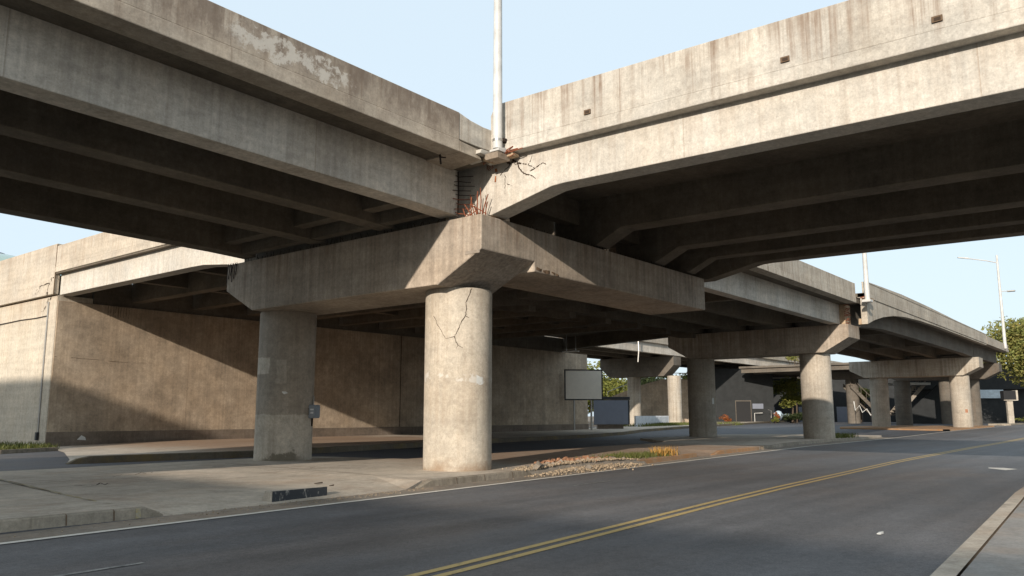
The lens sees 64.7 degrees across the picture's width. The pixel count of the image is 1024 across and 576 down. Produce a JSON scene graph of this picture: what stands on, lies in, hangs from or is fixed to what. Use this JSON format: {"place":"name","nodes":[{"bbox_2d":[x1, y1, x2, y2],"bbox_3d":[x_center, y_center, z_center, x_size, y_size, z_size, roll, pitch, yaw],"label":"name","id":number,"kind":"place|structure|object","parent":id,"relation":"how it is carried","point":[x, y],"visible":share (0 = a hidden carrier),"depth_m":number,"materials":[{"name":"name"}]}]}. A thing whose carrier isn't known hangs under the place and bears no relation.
{"place":"outdoors","nodes":[
{"label":"outdoors","id":0,"kind":"place"},
{"bbox_2d":[0,252,60,275],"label":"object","id":1,"kind":"structure","parent":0,"point":[3,256],"depth_m":119.04,"materials":[{"name":"paint"}]},
{"bbox_2d":[0,507,162,532],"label":"kerb","id":2,"kind":"structure","parent":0,"point":[43,521],"depth_m":11.98,"materials":[{"name":"grey concrete"}]},
{"bbox_2d":[56,422,749,461],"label":"side path","id":3,"kind":"structure","parent":0,"point":[153,447],"depth_m":41.79,"materials":[{"name":"concrete"}]},
{"bbox_2d":[564,369,602,429],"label":"signboard","id":4,"kind":"object","parent":3,"relation":"on","point":[583,384],"visible":0.91,"depth_m":74.74},
{"bbox_2d":[593,397,629,428],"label":"hoarding","id":5,"kind":"object","parent":3,"relation":"on","point":[611,412],"visible":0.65,"depth_m":79.80,"materials":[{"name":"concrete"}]},
{"bbox_2d":[0,434,881,518],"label":"pavement","id":6,"kind":"structure","parent":0,"point":[172,488],"depth_m":19.01,"materials":[{"name":"concrete"}]},
{"bbox_2d":[262,486,326,501],"bbox_3d":[-4.139,3.951,15.515,0.305,0.215,1.478,-6,-11,33],"label":"kerb block","id":7,"kind":"object","parent":6,"relation":"on","point":[286,494],"depth_m":15.31,"materials":[{"name":"concrete"}]},
{"bbox_2d":[226,188,704,471],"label":"bridge pier","id":8,"kind":"structure","parent":6,"relation":"on","point":[455,274],"depth_m":23.31,"materials":[{"name":"concrete"}]},
{"bbox_2d":[0,0,490,258],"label":"bridge deck","id":9,"kind":"structure","parent":8,"relation":"on","point":[206,125],"depth_m":17.56,"materials":[{"name":"concrete"}]},
{"bbox_2d":[307,395,319,425],"bbox_3d":[-6.592,4.082,26.893,0.285,1.023,0.470,-1,-9,7],"label":"electrical box","id":10,"kind":"object","parent":8,"relation":"attached to","point":[314,411],"visible":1,"depth_m":26.73,"materials":[{"name":"grey paint"}]},
{"bbox_2d":[316,406,319,416],"bbox_3d":[-6.458,4.111,26.908,0.023,0.380,0.340,-1,-9,7],"label":"door","id":11,"kind":"structure","parent":10,"relation":"in","point":[317,407],"depth_m":26.88,"materials":[{"name":"grey paint"}]},
{"bbox_2d":[244,212,609,261],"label":"bridge deck","id":12,"kind":"structure","parent":8,"relation":"on","point":[529,220],"depth_m":26.32,"materials":[{"name":"concrete"}]},
{"bbox_2d":[492,244,859,333],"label":"bridge deck","id":13,"kind":"structure","parent":8,"relation":"on","point":[786,294],"depth_m":44.30,"materials":[{"name":"concrete"}]},
{"bbox_2d":[446,0,1023,282],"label":"bridge deck","id":14,"kind":"structure","parent":8,"relation":"on","point":[848,127],"depth_m":19.03,"materials":[{"name":"concrete"}]},
{"bbox_2d":[483,0,510,163],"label":"lamp post","id":15,"kind":"object","parent":14,"relation":"on","point":[496,155],"visible":1,"depth_m":20.59,"materials":[{"name":"metal"}]},
{"bbox_2d":[534,456,610,463],"bbox_3d":[1.899,5.238,24.538,1.480,0.272,3.883,-7,-11,38],"label":"brick debris","id":16,"kind":"object","parent":6,"relation":"on","point":[563,459],"visible":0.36,"depth_m":24.04,"materials":[{"name":"brown brick"}]},
{"bbox_2d":[502,457,653,476],"bbox_3d":[2.109,5.210,23.797,2.292,0.342,6.785,-7,-11,38],"label":"rubble","id":17,"kind":"object","parent":6,"relation":"on","point":[571,469],"visible":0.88,"depth_m":23.37,"materials":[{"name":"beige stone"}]},
{"bbox_2d":[532,456,624,471],"bbox_3d":[1.993,5.243,23.971,1.245,0.468,5.106,-7,-11,38],"label":"broken concrete","id":18,"kind":"object","parent":17,"relation":"on","point":[538,464],"visible":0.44,"depth_m":23.25,"materials":[{"name":"beige concrete"}]},
{"bbox_2d":[648,445,677,455],"bbox_3d":[5.485,5.893,29.402,0.833,0.394,1.520,-7,-11,38],"label":"dry grass tuft","id":19,"kind":"object","parent":6,"relation":"on","point":[665,451],"visible":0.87,"depth_m":29.29,"materials":[{"name":"yellow plant"}]},
{"bbox_2d":[668,324,859,438],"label":"bridge pier","id":20,"kind":"structure","parent":6,"relation":"on","point":[813,348],"depth_m":51.70,"materials":[{"name":"concrete"}]},
{"bbox_2d":[835,432,858,438],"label":"pier weeds","id":21,"kind":"object","parent":6,"relation":"on","point":[843,435],"visible":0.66,"depth_m":52.32,"materials":[{"name":"green plant"}]},
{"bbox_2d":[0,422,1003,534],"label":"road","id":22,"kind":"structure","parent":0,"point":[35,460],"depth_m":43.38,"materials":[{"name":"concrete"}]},
{"bbox_2d":[0,447,57,453],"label":"verge kerb","id":23,"kind":"structure","parent":22,"relation":"on","point":[11,451],"depth_m":35.18,"materials":[{"name":"concrete"}]},
{"bbox_2d":[65,421,786,463],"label":"kerb","id":24,"kind":"structure","parent":22,"relation":"on","point":[154,457],"depth_m":34.64,"materials":[{"name":"grey concrete"}]},
{"bbox_2d":[63,441,832,524],"bbox_3d":[6.220,6.302,30.306,0.663,0.162,52.248,-6,-11,34],"label":"kerb joint","id":25,"kind":"object","parent":22,"relation":"on","point":[114,511],"visible":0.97,"depth_m":12.41,"materials":[{"name":"grey concrete"}]},
{"bbox_2d":[415,469,541,487],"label":"kerb","id":26,"kind":"structure","parent":22,"relation":"on","point":[464,479],"depth_m":19.55,"materials":[{"name":"concrete"}]},
{"bbox_2d":[636,453,696,463],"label":"kerb","id":27,"kind":"structure","parent":22,"relation":"on","point":[667,458],"depth_m":28.64,"materials":[{"name":"beige concrete"}]},
{"bbox_2d":[623,421,743,426],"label":"traffic island","id":28,"kind":"structure","parent":22,"relation":"on","point":[666,424],"depth_m":94.33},
{"bbox_2d":[711,446,758,454],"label":"kerb","id":29,"kind":"structure","parent":22,"relation":"on","point":[726,451],"depth_m":34.86,"materials":[{"name":"beige concrete"}]},
{"bbox_2d":[771,416,779,422],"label":"shrub","id":30,"kind":"object","parent":22,"relation":"on","point":[775,419],"visible":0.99,"depth_m":123.64,"materials":[{"name":"green plant"}]},
{"bbox_2d":[770,410,794,422],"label":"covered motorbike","id":31,"kind":"object","parent":22,"relation":"on","point":[780,413],"visible":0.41,"depth_m":125.15,"materials":[{"name":"white fabric"}]},
{"bbox_2d":[779,412,802,422],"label":"shrub","id":32,"kind":"object","parent":22,"relation":"on","point":[794,416],"visible":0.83,"depth_m":123.20,"materials":[{"name":"green plant"}]},
{"bbox_2d":[761,436,882,448],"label":"kerb","id":33,"kind":"structure","parent":22,"relation":"on","point":[809,442],"depth_m":46.48,"materials":[{"name":"concrete"}]},
{"bbox_2d":[853,401,870,416],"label":"white railing","id":34,"kind":"object","parent":22,"relation":"on","point":[861,410],"visible":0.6,"depth_m":117.83,"materials":[{"name":"white metal"}]},
{"bbox_2d":[831,372,952,423],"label":"bridge pier","id":35,"kind":"structure","parent":22,"relation":"on","point":[945,401],"depth_m":119.37,"materials":[{"name":"grey concrete"}]},
{"bbox_2d":[843,376,871,415],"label":"staircase","id":36,"kind":"structure","parent":35,"relation":"attached to","point":[861,396],"depth_m":119.45,"materials":[{"name":"grey concrete"}]},
{"bbox_2d":[840,426,994,430],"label":"traffic island","id":37,"kind":"structure","parent":22,"relation":"on","point":[933,428],"depth_m":81.06,"materials":[{"name":"grey concrete"}]},
{"bbox_2d":[849,357,982,426],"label":"bridge pier","id":38,"kind":"structure","parent":37,"relation":"on","point":[956,371],"depth_m":84.67,"materials":[{"name":"grey concrete"}]},
{"bbox_2d":[704,282,986,360],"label":"bridge deck","id":39,"kind":"structure","parent":38,"relation":"on","point":[891,324],"depth_m":64.74,"materials":[{"name":"concrete"}]},
{"bbox_2d":[862,253,872,302],"bbox_3d":[20.127,-4.551,50.422,3.650,11.260,0.550,-7,-11,38],"label":"lamp post","id":40,"kind":"object","parent":39,"relation":"on","point":[867,299],"visible":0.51,"depth_m":48.66,"materials":[{"name":"metal"}]},
{"bbox_2d":[891,363,1001,425],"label":"bridge pier","id":41,"kind":"structure","parent":22,"relation":"on","point":[903,403],"depth_m":96.36,"materials":[{"name":"grey concrete"}]},
{"bbox_2d":[877,336,1008,362],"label":"bridge deck","id":42,"kind":"structure","parent":41,"relation":"on","point":[988,351],"depth_m":88.21,"materials":[{"name":"concrete"}]},
{"bbox_2d":[957,255,1014,348],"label":"lamp post","id":43,"kind":"object","parent":42,"relation":"on","point":[1001,310],"visible":1,"depth_m":91.67,"materials":[{"name":"metal"}]},
{"bbox_2d":[988,423,1023,425],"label":"traffic island","id":44,"kind":"structure","parent":22,"relation":"on","point":[1004,424],"depth_m":102.12,"materials":[{"name":"concrete"}]},
{"bbox_2d":[1000,390,1017,422],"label":"bridge pier","id":45,"kind":"structure","parent":44,"relation":"on","point":[1009,397],"depth_m":103.57,"materials":[{"name":"beige concrete"}]},
{"bbox_2d":[0,424,1023,575],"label":"road","id":46,"kind":"structure","parent":0,"point":[929,515],"depth_m":11.76,"materials":[{"name":"grey asphalt"}]},
{"bbox_2d":[55,480,609,575],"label":"lane marking","id":47,"kind":"object","parent":46,"relation":"on","point":[143,562],"visible":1,"depth_m":8.50,"materials":[{"name":"white paint"}]},
{"bbox_2d":[0,437,891,542],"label":"gutter","id":48,"kind":"object","parent":46,"relation":"on","point":[83,529],"visible":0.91,"depth_m":13.98,"materials":[{"name":"concrete"}]},
{"bbox_2d":[9,452,739,536],"bbox_3d":[1.665,5.262,23.236,0.963,0.032,33.970,-6,-11,34],"label":"gutter grit","id":49,"kind":"object","parent":48,"relation":"on","point":[320,500],"visible":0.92,"depth_m":15.09,"materials":[{"name":"grey gravel"}]},
{"bbox_2d":[0,425,1007,543],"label":"road edge line","id":50,"kind":"object","parent":46,"relation":"on","point":[353,501],"visible":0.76,"depth_m":14.25,"materials":[{"name":"white paint"}]},
{"bbox_2d":[406,438,1021,575],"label":"line","id":51,"kind":"object","parent":46,"relation":"on","point":[517,555],"visible":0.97,"depth_m":11.41,"materials":[{"name":"yellow paint"}]},
{"bbox_2d":[991,468,1012,469],"bbox_3d":[14.798,5.434,24.300,0.652,0.001,1.236,0,-9,1],"label":"arrow marking","id":52,"kind":"object","parent":46,"relation":"on","point":[1003,468],"visible":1,"depth_m":24.45,"materials":[{"name":"white paint"}]},
{"bbox_2d":[0,0,1023,415],"label":"sky","id":53,"kind":"structure","parent":0,"point":[440,51],"materials":[{"name":"blue"}]},
{"bbox_2d":[576,450,680,458],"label":"weeds","id":54,"kind":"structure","parent":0,"point":[636,454],"depth_m":27.71,"materials":[{"name":"plant"}]},
{"bbox_2d":[588,416,1023,575],"bbox_3d":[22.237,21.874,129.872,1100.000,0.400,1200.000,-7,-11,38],"label":"ground","id":55,"kind":"structure","parent":0,"point":[976,553],"depth_m":11.47,"materials":[{"name":"grey concrete"}]},
{"bbox_2d":[0,244,92,444],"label":"wing wall","id":56,"kind":"structure","parent":55,"relation":"on","point":[29,285],"depth_m":42.95,"materials":[{"name":"concrete"}]},
{"bbox_2d":[0,315,46,324],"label":"hanging cable","id":57,"kind":"object","parent":56,"relation":"attached to","point":[23,319],"visible":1,"depth_m":43.67,"materials":[{"name":"grey metal"}]},
{"bbox_2d":[34,302,48,439],"bbox_3d":[-23.992,4.197,41.328,0.225,7.050,0.140,-7,-11,38],"label":"conduit","id":58,"kind":"object","parent":56,"relation":"attached to","point":[36,435],"visible":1,"depth_m":41.28,"materials":[{"name":"grey metal"}]},
{"bbox_2d":[45,300,588,445],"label":"retaining wall","id":59,"kind":"structure","parent":55,"relation":"on","point":[124,375],"depth_m":48.10,"materials":[{"name":"concrete"}]},
{"bbox_2d":[55,232,695,351],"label":"bridge deck","id":60,"kind":"structure","parent":59,"relation":"on","point":[104,268],"depth_m":44.23,"materials":[{"name":"concrete"}]},
{"bbox_2d":[562,334,579,352],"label":"tube light","id":61,"kind":"object","parent":60,"relation":"hanging from","point":[566,346],"visible":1,"depth_m":72.27,"materials":[{"name":"black metal"}]},
{"bbox_2d":[587,361,627,412],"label":"tree","id":62,"kind":"object","parent":55,"relation":"on","point":[611,384],"visible":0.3,"depth_m":141.91,"materials":[{"name":"green plant"}]},
{"bbox_2d":[600,356,681,423],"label":"bridge pier","id":63,"kind":"structure","parent":55,"relation":"on","point":[633,371],"depth_m":112.56,"materials":[{"name":"grey concrete"}]},
{"bbox_2d":[547,336,842,368],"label":"bridge deck","id":64,"kind":"structure","parent":63,"relation":"on","point":[654,348],"depth_m":110.34,"materials":[{"name":"concrete"}]},
{"bbox_2d":[608,373,688,421],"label":"ramp wall","id":65,"kind":"structure","parent":55,"relation":"on","point":[654,398],"depth_m":127.45,"materials":[{"name":"concrete"}]},
{"bbox_2d":[634,416,668,426],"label":"corrugated fence","id":66,"kind":"object","parent":55,"relation":"on","point":[639,420],"visible":0.73,"depth_m":92.92,"materials":[{"name":"grey metal"}]},
{"bbox_2d":[626,373,680,389],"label":"tree","id":67,"kind":"object","parent":55,"relation":"on","point":[651,379],"visible":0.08,"depth_m":151.77,"materials":[{"name":"green plant"}]},
{"bbox_2d":[719,414,731,421],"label":"flower bush","id":68,"kind":"object","parent":55,"relation":"on","point":[726,418],"visible":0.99,"depth_m":121.18,"materials":[{"name":"orange plant"}]},
{"bbox_2d":[715,369,774,422],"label":"dark building","id":69,"kind":"structure","parent":55,"relation":"on","point":[742,397],"depth_m":127.89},
{"bbox_2d":[735,400,751,421],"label":"door","id":70,"kind":"structure","parent":69,"relation":"in","point":[742,407],"depth_m":127.48,"materials":[{"name":"grey metal"}]},
{"bbox_2d":[773,376,801,421],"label":"tree","id":71,"kind":"object","parent":55,"relation":"on","point":[786,386],"visible":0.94,"depth_m":133.02,"materials":[{"name":"green plant"}]},
{"bbox_2d":[785,356,798,422],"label":"tree","id":72,"kind":"object","parent":55,"relation":"on","point":[793,358],"visible":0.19,"depth_m":133.08,"materials":[{"name":"green plant"}]},
{"bbox_2d":[772,375,895,421],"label":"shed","id":73,"kind":"structure","parent":55,"relation":"on","point":[839,403],"depth_m":145.56,"materials":[{"name":"grey metal"}]},
{"bbox_2d":[859,387,869,422],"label":"tree","id":74,"kind":"object","parent":55,"relation":"on","point":[862,391],"visible":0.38,"depth_m":134.62,"materials":[{"name":"green plant"}]},
{"bbox_2d":[910,364,1023,422],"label":"building","id":75,"kind":"structure","parent":55,"relation":"on","point":[993,405],"depth_m":125.38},
{"bbox_2d":[981,316,1023,386],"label":"tree","id":76,"kind":"object","parent":55,"relation":"on","point":[1014,330],"visible":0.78,"depth_m":107.58,"materials":[{"name":"green plant"}]},
{"bbox_2d":[739,362,985,376],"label":"bridge deck","id":77,"kind":"structure","parent":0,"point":[785,370],"depth_m":121.94,"materials":[{"name":"grey concrete"}]},
{"bbox_2d":[888,381,941,422],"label":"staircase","id":78,"kind":"structure","parent":0,"point":[926,408],"depth_m":119.46,"materials":[{"name":"concrete"}]},
{"bbox_2d":[960,500,1023,575],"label":"path","id":79,"kind":"structure","parent":0,"point":[1001,553],"depth_m":8.80,"materials":[{"name":"concrete"}]},
{"bbox_2d":[930,487,1023,575],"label":"path kerb","id":80,"kind":"structure","parent":79,"relation":"on","point":[957,560],"depth_m":9.63,"materials":[{"name":"concrete"}]},
{"label":"verge","id":81,"kind":"structure","parent":0,"visible":0},
{"bbox_2d":[0,440,59,449],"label":"verge grass","id":82,"kind":"structure","parent":81,"relation":"on","point":[7,445],"depth_m":37.05,"materials":[{"name":"green plant"}]}
]}

